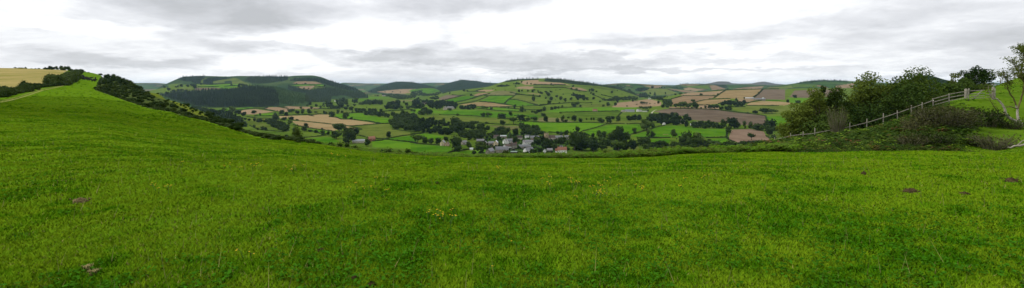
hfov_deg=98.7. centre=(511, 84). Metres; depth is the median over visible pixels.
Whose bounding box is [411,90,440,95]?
woodland
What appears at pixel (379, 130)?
hay meadow
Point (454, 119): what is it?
tree
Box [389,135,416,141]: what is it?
pasture field
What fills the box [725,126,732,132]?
tree
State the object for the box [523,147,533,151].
house
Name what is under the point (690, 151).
bracken
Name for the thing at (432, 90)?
pasture field
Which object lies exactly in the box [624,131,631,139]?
tree
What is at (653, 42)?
sky
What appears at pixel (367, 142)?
tree
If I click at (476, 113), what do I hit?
pasture field
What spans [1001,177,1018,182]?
molehill
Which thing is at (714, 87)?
stubble field
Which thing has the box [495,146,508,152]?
barn
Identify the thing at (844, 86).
stubble field
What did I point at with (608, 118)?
tree
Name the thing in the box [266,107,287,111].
stubble field
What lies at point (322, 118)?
stubble field
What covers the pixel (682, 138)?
tree
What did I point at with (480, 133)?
woodland
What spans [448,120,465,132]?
woodland
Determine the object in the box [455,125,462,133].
tree
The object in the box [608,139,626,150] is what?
tree
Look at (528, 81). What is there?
stubble field
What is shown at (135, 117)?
grass
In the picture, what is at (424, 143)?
hedge
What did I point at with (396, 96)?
woodland
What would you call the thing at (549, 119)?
mown field
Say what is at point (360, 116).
pasture field
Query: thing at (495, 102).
hedge
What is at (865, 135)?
bracken
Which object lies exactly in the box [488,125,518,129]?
mown field
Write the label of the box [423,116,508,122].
hay meadow
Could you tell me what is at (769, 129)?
tree
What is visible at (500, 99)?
pasture field
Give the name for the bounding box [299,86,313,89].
stubble field
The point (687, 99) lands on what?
stubble field
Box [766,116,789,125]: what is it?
pasture field
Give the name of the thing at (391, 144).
pasture field
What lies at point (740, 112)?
hedge
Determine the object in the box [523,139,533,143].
house
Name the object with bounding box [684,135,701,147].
tree
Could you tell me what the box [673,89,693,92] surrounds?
stubble field
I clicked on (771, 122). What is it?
tree
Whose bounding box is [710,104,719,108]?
tree
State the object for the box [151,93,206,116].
grass slope
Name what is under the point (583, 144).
tree
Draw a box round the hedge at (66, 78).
[41,69,84,85]
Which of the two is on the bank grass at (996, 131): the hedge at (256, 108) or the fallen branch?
the fallen branch
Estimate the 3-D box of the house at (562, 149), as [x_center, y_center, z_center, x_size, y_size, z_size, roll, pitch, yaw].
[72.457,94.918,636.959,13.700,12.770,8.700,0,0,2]
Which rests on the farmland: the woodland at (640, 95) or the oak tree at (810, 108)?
the woodland at (640, 95)
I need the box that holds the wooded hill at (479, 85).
[368,75,952,104]
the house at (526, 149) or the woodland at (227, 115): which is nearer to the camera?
the house at (526, 149)
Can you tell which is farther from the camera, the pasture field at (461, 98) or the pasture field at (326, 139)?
the pasture field at (461, 98)
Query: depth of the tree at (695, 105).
1512.65 m
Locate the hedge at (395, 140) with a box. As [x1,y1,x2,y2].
[376,137,416,142]
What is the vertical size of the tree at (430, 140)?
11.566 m
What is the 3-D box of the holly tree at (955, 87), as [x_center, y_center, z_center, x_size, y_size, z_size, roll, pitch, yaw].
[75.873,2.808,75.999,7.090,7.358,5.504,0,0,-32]
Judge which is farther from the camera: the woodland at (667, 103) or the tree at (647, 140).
the woodland at (667, 103)
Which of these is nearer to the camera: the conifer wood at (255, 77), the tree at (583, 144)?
the tree at (583, 144)
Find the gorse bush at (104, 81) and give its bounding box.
[100,77,108,83]
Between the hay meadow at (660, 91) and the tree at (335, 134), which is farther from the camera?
the hay meadow at (660, 91)
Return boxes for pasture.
[0,70,1023,287]
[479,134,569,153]
[726,85,753,87]
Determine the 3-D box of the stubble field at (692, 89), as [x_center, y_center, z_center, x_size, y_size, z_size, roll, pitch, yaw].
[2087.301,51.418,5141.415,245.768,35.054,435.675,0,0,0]
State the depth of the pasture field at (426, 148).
690.65 m
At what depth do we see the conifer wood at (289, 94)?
2232.95 m
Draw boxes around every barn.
[352,139,364,142]
[486,148,494,153]
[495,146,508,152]
[519,144,530,148]
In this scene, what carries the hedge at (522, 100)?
on the farmed hill at (566, 92)
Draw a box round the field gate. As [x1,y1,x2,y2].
[970,90,984,98]
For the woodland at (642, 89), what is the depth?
4606.17 m
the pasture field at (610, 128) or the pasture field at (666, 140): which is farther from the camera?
the pasture field at (610, 128)
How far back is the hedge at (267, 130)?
956.87 m
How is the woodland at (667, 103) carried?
on the farmed hill at (566, 92)
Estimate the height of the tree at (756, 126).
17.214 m
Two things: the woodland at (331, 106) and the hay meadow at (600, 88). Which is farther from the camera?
the hay meadow at (600, 88)
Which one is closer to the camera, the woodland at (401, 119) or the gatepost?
the gatepost
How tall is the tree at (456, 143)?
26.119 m
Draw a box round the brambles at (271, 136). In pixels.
[98,89,321,143]
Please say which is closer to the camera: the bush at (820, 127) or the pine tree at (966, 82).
the bush at (820, 127)
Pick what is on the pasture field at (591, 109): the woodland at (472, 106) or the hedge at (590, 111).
the hedge at (590, 111)
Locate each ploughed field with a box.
[439,95,457,99]
[655,108,764,124]
[729,129,768,141]
[754,89,784,99]
[790,89,837,97]
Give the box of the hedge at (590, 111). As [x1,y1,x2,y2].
[566,111,609,111]
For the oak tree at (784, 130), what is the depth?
68.28 m
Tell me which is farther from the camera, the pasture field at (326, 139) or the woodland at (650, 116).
the woodland at (650, 116)
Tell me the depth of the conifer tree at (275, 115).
1266.63 m
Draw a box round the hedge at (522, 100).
[509,98,537,104]
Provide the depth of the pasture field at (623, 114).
1530.50 m
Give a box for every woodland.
[191,104,209,111]
[211,108,246,126]
[263,118,289,130]
[325,102,336,108]
[338,98,347,104]
[355,108,366,112]
[362,99,382,104]
[364,110,389,116]
[382,93,416,98]
[384,100,400,108]
[388,110,419,129]
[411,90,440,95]
[411,97,457,108]
[411,116,448,129]
[414,122,453,134]
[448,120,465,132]
[458,126,507,139]
[459,104,475,109]
[465,121,489,129]
[519,122,540,135]
[533,135,554,145]
[534,106,557,111]
[568,132,605,150]
[571,92,584,97]
[604,96,637,100]
[604,138,638,150]
[626,114,641,119]
[635,87,648,90]
[638,92,649,97]
[646,113,660,119]
[648,112,690,124]
[649,139,743,147]
[661,98,672,107]
[690,120,722,128]
[720,100,745,105]
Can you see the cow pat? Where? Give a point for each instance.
(80, 200)
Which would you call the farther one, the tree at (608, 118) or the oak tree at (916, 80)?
the tree at (608, 118)
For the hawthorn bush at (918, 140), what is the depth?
32.33 m
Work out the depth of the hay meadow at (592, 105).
2044.23 m
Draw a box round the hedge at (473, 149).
[460,148,487,150]
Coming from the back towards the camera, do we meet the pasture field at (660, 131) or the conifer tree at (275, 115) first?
the conifer tree at (275, 115)
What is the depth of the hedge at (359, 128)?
1128.74 m
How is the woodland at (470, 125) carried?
on the valley floor at (386, 100)
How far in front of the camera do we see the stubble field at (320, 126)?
1080.37 m
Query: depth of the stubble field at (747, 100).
1702.72 m
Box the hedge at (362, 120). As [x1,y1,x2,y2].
[329,116,388,123]
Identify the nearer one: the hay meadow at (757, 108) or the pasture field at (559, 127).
the pasture field at (559, 127)
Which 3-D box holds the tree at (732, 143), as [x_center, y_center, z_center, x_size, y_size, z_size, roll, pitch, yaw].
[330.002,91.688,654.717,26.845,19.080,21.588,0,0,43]
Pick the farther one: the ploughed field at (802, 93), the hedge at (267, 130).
the ploughed field at (802, 93)
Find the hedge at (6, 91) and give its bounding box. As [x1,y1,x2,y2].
[0,82,40,96]
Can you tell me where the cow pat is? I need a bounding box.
[70,197,90,202]
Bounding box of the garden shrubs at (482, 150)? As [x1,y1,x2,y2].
[476,134,569,153]
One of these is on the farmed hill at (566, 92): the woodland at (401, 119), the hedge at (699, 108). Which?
the hedge at (699, 108)
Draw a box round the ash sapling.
[825,105,848,133]
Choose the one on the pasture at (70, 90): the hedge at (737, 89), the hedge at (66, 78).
the hedge at (66, 78)
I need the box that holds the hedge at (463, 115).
[439,114,488,116]
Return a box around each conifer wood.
[160,84,279,106]
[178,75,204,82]
[203,76,231,83]
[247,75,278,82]
[251,85,287,103]
[263,75,287,80]
[288,84,308,91]
[288,90,304,104]
[290,76,357,89]
[305,86,366,101]
[374,81,415,90]
[411,82,433,87]
[438,79,488,87]
[545,77,637,94]
[800,79,846,83]
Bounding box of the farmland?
[135,80,1001,95]
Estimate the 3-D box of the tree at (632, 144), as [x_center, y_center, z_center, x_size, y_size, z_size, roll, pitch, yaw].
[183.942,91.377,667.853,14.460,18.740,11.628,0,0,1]
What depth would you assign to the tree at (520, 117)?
1210.02 m
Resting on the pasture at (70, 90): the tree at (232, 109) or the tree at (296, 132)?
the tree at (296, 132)
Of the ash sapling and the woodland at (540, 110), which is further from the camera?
the woodland at (540, 110)
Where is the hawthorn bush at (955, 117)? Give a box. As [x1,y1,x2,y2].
[906,103,982,130]
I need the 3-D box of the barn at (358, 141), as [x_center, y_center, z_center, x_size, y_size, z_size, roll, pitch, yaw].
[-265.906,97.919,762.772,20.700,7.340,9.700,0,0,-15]
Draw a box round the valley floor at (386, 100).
[189,95,801,153]
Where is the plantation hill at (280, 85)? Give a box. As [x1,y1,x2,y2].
[157,75,365,106]
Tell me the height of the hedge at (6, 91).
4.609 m
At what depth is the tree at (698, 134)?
680.40 m
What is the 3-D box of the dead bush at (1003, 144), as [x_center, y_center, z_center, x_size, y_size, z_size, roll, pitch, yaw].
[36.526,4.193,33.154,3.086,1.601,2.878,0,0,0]
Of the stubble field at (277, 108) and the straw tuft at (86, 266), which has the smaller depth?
the straw tuft at (86, 266)
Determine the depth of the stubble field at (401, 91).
5177.39 m
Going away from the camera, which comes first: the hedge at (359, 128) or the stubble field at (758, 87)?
the hedge at (359, 128)
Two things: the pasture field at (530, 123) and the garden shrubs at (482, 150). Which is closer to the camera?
the garden shrubs at (482, 150)
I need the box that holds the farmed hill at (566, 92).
[150,78,854,120]
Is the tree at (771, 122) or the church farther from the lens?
the tree at (771, 122)
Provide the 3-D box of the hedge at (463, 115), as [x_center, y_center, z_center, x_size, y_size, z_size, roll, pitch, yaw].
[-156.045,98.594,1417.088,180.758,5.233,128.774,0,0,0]
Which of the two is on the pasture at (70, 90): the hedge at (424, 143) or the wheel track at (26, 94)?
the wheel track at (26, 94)
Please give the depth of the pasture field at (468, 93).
2933.54 m
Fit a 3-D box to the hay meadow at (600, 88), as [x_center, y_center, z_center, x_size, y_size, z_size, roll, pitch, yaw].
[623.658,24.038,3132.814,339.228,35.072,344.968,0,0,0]
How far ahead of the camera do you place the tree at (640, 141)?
718.65 m
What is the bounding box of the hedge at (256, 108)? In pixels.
[237,108,274,110]
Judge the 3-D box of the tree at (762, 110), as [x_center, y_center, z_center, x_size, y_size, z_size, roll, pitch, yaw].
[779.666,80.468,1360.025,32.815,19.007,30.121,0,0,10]
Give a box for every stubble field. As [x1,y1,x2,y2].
[241,109,272,114]
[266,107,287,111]
[286,106,316,108]
[289,114,374,124]
[293,121,351,130]
[294,81,321,83]
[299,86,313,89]
[379,89,411,93]
[460,102,508,106]
[517,86,532,88]
[519,80,538,84]
[533,81,567,84]
[612,99,660,106]
[672,96,713,104]
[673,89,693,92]
[681,91,721,94]
[684,88,701,90]
[697,99,729,104]
[710,85,724,89]
[716,89,760,98]
[737,86,763,88]
[738,99,754,101]
[747,101,793,105]
[836,83,853,87]
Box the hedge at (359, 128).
[292,119,361,129]
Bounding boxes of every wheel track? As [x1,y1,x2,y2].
[1,85,64,101]
[2,86,57,100]
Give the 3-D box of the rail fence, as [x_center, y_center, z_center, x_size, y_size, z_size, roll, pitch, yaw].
[45.031,4.864,56.760,19.843,8.942,2.698,0,0,39]
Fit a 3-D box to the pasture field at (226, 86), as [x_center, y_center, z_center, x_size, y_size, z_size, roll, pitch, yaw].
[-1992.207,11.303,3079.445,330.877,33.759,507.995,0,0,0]
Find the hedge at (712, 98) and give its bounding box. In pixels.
[695,98,730,101]
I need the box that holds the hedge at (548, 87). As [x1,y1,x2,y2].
[533,87,563,87]
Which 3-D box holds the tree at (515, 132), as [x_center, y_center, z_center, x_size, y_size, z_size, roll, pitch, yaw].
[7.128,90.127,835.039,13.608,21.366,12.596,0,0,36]
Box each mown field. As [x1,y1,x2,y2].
[487,91,515,94]
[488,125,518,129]
[537,118,572,121]
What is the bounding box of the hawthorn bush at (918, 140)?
[893,130,934,149]
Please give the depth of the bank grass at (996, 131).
48.60 m
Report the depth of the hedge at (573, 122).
1161.68 m
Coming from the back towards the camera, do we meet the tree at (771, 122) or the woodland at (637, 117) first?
the woodland at (637, 117)
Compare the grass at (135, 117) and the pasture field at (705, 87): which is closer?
the grass at (135, 117)
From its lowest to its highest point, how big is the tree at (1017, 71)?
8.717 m
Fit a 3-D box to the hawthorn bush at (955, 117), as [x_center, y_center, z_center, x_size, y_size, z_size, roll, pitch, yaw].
[38.424,3.062,39.231,4.868,2.748,4.941,0,0,18]
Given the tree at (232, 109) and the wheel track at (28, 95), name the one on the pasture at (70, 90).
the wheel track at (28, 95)
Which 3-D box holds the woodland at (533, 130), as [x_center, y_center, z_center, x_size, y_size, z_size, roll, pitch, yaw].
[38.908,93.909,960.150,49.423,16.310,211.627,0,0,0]
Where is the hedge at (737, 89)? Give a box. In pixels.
[698,88,778,91]
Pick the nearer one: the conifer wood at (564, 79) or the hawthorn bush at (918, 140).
the hawthorn bush at (918, 140)
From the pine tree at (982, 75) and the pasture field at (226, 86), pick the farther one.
the pasture field at (226, 86)
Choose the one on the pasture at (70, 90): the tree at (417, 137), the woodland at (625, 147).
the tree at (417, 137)
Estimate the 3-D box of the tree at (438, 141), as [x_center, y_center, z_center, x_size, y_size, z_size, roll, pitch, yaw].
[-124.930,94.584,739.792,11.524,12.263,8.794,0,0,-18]
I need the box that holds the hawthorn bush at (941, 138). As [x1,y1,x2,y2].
[908,127,962,147]
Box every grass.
[0,81,1023,132]
[950,78,1023,152]
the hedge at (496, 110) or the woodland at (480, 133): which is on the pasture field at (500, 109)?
the hedge at (496, 110)
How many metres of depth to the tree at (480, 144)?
683.99 m
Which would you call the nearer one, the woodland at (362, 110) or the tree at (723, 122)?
the tree at (723, 122)
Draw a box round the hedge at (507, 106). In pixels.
[476,105,537,106]
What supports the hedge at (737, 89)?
on the farmed hill at (566, 92)
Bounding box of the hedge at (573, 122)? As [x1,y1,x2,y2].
[543,121,602,122]
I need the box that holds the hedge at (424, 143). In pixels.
[410,141,439,144]
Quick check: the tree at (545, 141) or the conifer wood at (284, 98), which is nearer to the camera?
the tree at (545, 141)
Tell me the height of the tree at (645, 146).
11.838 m
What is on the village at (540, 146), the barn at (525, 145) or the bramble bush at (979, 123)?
the barn at (525, 145)
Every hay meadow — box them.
[170,88,192,90]
[213,78,250,83]
[244,120,274,128]
[311,109,351,112]
[353,124,411,137]
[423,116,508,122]
[511,95,537,103]
[533,85,569,86]
[579,104,613,106]
[583,86,616,90]
[589,121,640,122]
[651,89,676,94]
[734,106,798,112]
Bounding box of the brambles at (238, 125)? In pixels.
[93,77,244,130]
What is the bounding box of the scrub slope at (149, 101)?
[97,76,204,114]
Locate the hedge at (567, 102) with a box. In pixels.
[541,102,591,104]
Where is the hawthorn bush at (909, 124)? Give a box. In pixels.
[898,117,941,132]
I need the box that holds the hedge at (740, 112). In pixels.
[709,108,764,115]
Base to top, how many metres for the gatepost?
1.540 m
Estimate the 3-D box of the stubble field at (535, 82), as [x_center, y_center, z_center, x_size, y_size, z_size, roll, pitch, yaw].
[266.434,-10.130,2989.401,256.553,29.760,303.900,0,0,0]
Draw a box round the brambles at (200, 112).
[172,101,225,122]
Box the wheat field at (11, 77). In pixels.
[0,68,67,87]
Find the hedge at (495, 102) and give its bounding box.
[479,101,513,105]
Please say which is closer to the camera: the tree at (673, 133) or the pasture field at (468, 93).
the tree at (673, 133)
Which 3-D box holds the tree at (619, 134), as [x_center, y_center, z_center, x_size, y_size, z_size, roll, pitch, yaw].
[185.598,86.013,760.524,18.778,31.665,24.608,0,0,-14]
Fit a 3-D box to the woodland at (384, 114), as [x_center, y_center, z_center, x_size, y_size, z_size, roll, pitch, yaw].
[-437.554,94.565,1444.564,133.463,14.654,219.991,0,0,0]
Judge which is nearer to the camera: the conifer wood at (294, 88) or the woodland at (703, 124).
the woodland at (703, 124)
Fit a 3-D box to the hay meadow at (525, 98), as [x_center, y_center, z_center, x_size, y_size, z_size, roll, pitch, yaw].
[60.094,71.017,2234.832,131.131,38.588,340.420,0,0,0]
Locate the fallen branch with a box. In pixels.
[1007,140,1023,147]
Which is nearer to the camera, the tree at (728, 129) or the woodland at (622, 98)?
the tree at (728, 129)
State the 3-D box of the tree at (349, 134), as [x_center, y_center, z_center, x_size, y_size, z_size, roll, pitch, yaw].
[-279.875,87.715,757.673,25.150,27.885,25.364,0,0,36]
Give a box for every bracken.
[315,140,802,158]
[705,99,987,152]
[736,106,973,151]
[763,104,972,151]
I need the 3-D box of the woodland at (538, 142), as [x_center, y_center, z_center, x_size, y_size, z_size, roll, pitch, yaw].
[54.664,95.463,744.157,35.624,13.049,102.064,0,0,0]
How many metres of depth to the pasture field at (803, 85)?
3911.18 m
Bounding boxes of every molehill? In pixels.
[901,188,920,192]
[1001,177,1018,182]
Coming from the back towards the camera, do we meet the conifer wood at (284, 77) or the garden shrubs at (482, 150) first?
the conifer wood at (284, 77)
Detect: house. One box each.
[511,142,516,148]
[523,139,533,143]
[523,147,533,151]
[557,147,566,152]
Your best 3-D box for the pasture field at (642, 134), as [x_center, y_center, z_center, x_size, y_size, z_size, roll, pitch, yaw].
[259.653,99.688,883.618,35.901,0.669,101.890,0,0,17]
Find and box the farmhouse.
[367,136,375,140]
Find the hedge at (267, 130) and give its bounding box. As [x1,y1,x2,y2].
[249,125,283,131]
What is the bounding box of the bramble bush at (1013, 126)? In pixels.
[994,117,1023,129]
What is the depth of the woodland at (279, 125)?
1048.07 m
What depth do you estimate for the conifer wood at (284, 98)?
2303.58 m
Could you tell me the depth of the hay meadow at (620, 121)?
1197.12 m
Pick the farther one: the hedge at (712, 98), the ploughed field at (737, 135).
the hedge at (712, 98)
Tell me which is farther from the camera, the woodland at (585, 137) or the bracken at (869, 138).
the woodland at (585, 137)
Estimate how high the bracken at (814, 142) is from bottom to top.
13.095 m
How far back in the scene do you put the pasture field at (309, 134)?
882.08 m
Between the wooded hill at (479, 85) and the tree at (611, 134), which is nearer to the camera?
the tree at (611, 134)
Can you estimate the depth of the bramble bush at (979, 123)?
40.11 m
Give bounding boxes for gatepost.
[964,89,967,97]
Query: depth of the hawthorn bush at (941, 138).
32.26 m
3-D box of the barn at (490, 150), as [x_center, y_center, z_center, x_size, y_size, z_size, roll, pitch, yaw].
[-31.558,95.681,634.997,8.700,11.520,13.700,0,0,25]
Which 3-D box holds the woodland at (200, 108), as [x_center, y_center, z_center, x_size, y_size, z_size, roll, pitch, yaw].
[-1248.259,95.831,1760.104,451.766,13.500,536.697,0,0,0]
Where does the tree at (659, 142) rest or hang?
on the pasture at (70, 90)
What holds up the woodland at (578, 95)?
on the farmed hill at (566, 92)
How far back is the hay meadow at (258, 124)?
1106.67 m
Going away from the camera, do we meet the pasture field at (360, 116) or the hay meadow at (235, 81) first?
the pasture field at (360, 116)
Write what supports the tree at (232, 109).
on the valley floor at (386, 100)
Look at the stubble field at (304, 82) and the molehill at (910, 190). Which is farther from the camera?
the stubble field at (304, 82)
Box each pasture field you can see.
[202,84,237,88]
[274,132,287,134]
[290,84,323,85]
[303,132,319,136]
[310,137,339,142]
[336,113,388,122]
[352,105,381,108]
[372,140,414,148]
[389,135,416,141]
[411,109,476,112]
[411,144,451,152]
[412,133,443,138]
[422,88,438,92]
[442,111,537,116]
[447,96,471,101]
[452,150,485,153]
[458,96,484,103]
[462,92,477,95]
[470,87,509,90]
[477,107,518,111]
[482,96,511,103]
[506,100,531,105]
[519,122,538,125]
[533,123,603,131]
[545,107,636,112]
[561,112,619,119]
[585,124,640,134]
[620,111,650,118]
[633,132,650,136]
[651,126,725,136]
[651,139,669,142]
[682,85,709,88]
[712,138,726,142]
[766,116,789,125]
[789,98,825,102]
[792,84,816,86]
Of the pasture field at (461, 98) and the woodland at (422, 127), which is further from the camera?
the pasture field at (461, 98)
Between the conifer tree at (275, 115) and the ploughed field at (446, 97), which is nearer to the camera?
the conifer tree at (275, 115)
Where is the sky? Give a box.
[0,0,1023,84]
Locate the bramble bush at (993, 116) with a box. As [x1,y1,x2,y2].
[965,106,1010,126]
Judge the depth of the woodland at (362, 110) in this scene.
1644.89 m
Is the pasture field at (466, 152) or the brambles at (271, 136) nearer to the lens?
the brambles at (271, 136)
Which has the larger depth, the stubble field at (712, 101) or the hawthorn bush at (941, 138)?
the stubble field at (712, 101)
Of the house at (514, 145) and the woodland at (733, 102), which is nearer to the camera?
the house at (514, 145)
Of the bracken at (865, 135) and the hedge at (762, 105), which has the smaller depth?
the bracken at (865, 135)
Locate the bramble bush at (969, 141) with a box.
[958,133,995,147]
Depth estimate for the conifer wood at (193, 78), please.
3897.64 m
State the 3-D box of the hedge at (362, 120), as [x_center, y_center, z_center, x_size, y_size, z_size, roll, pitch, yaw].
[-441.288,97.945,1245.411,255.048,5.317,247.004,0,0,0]
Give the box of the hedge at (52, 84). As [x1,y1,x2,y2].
[32,81,61,87]
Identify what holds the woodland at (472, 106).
on the valley floor at (386, 100)
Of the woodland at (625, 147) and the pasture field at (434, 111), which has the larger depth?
the pasture field at (434, 111)
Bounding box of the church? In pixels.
[544,133,555,139]
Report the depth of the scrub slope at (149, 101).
133.74 m
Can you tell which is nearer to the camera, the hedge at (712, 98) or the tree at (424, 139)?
the tree at (424, 139)
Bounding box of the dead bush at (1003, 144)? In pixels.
[968,131,1023,150]
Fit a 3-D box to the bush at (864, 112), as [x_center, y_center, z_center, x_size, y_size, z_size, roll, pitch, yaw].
[52.749,6.062,64.408,8.614,7.553,7.603,0,0,0]
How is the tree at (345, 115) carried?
on the pasture field at (360, 116)
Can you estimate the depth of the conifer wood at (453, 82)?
5804.89 m
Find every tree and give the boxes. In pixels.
[227,106,236,112]
[271,112,278,118]
[290,126,303,137]
[331,131,341,138]
[332,123,345,131]
[341,128,357,142]
[342,112,348,118]
[364,139,370,145]
[411,135,422,142]
[421,136,426,142]
[427,138,434,143]
[435,138,440,143]
[448,135,461,150]
[450,116,459,123]
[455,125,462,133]
[475,141,485,147]
[497,113,507,117]
[512,128,518,135]
[516,114,525,120]
[542,138,553,148]
[558,136,565,143]
[567,129,582,150]
[576,139,589,150]
[590,138,598,150]
[596,130,603,137]
[598,140,607,149]
[606,116,611,122]
[606,130,615,139]
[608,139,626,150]
[614,126,626,139]
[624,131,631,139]
[628,139,637,149]
[636,137,644,145]
[638,119,652,129]
[641,144,652,148]
[644,137,650,143]
[655,140,665,147]
[670,129,677,137]
[676,130,691,145]
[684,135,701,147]
[691,102,698,107]
[693,132,705,144]
[705,139,725,146]
[706,120,712,127]
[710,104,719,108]
[720,119,727,127]
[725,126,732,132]
[726,117,737,127]
[727,140,741,145]
[751,123,760,129]
[759,108,769,113]
[761,118,776,125]
[763,123,774,133]
[775,103,809,138]
[797,86,828,134]
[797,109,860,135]
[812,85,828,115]
[818,86,854,120]
[839,71,902,121]
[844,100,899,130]
[876,81,934,119]
[883,65,955,108]
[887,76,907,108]
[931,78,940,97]
[934,80,969,104]
[957,65,996,84]
[957,77,977,95]
[968,83,995,91]
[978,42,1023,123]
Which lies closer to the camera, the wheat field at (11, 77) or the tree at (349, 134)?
the wheat field at (11, 77)
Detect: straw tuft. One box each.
[80,263,93,270]
[86,268,100,275]
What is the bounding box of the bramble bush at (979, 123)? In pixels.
[967,113,988,128]
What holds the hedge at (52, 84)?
on the pasture at (70, 90)
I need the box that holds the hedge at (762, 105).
[746,105,778,105]
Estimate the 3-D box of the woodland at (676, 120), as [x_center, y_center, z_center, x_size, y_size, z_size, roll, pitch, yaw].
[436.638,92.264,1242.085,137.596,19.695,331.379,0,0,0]
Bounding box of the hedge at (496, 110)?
[476,107,518,111]
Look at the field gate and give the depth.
51.62 m
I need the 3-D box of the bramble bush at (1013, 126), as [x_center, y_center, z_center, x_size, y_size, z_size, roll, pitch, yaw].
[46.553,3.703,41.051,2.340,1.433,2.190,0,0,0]
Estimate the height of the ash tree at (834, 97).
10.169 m
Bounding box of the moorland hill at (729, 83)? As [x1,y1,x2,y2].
[708,81,785,85]
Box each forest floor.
[203,78,230,83]
[289,86,310,92]
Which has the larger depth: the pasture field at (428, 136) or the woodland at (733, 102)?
the woodland at (733, 102)
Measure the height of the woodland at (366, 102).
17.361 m
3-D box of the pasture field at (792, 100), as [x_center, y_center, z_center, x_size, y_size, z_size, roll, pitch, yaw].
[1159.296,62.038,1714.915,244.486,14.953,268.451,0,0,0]
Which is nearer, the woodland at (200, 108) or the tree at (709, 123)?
the tree at (709, 123)
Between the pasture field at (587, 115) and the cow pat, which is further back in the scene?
the pasture field at (587, 115)
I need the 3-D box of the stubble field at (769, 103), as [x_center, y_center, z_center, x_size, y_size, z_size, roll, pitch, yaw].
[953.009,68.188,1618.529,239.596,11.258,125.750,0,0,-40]
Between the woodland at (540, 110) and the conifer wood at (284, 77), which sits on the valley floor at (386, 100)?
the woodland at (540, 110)
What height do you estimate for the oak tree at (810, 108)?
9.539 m
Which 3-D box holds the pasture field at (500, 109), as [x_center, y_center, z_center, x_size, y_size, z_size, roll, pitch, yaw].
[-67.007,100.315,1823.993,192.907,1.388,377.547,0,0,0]
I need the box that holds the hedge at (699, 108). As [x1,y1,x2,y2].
[669,108,746,112]
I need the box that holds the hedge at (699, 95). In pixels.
[683,95,715,95]
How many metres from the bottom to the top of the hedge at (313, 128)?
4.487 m
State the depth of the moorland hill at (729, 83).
11682.44 m
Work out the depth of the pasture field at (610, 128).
997.89 m
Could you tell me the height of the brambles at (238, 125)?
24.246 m
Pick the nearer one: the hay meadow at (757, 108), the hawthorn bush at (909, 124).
the hawthorn bush at (909, 124)
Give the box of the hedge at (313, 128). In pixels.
[293,124,331,130]
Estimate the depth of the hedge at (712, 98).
1816.86 m
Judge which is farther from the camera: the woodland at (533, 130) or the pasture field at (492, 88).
the pasture field at (492, 88)
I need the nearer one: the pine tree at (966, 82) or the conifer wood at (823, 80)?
the pine tree at (966, 82)
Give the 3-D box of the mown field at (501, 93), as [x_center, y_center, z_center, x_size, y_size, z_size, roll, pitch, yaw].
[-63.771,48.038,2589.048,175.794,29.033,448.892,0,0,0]
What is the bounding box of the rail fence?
[774,88,968,138]
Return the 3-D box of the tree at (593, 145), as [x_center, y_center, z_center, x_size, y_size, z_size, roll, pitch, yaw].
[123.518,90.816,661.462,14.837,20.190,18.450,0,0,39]
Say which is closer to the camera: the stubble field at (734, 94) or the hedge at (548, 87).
the stubble field at (734, 94)
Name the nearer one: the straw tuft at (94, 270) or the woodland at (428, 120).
the straw tuft at (94, 270)

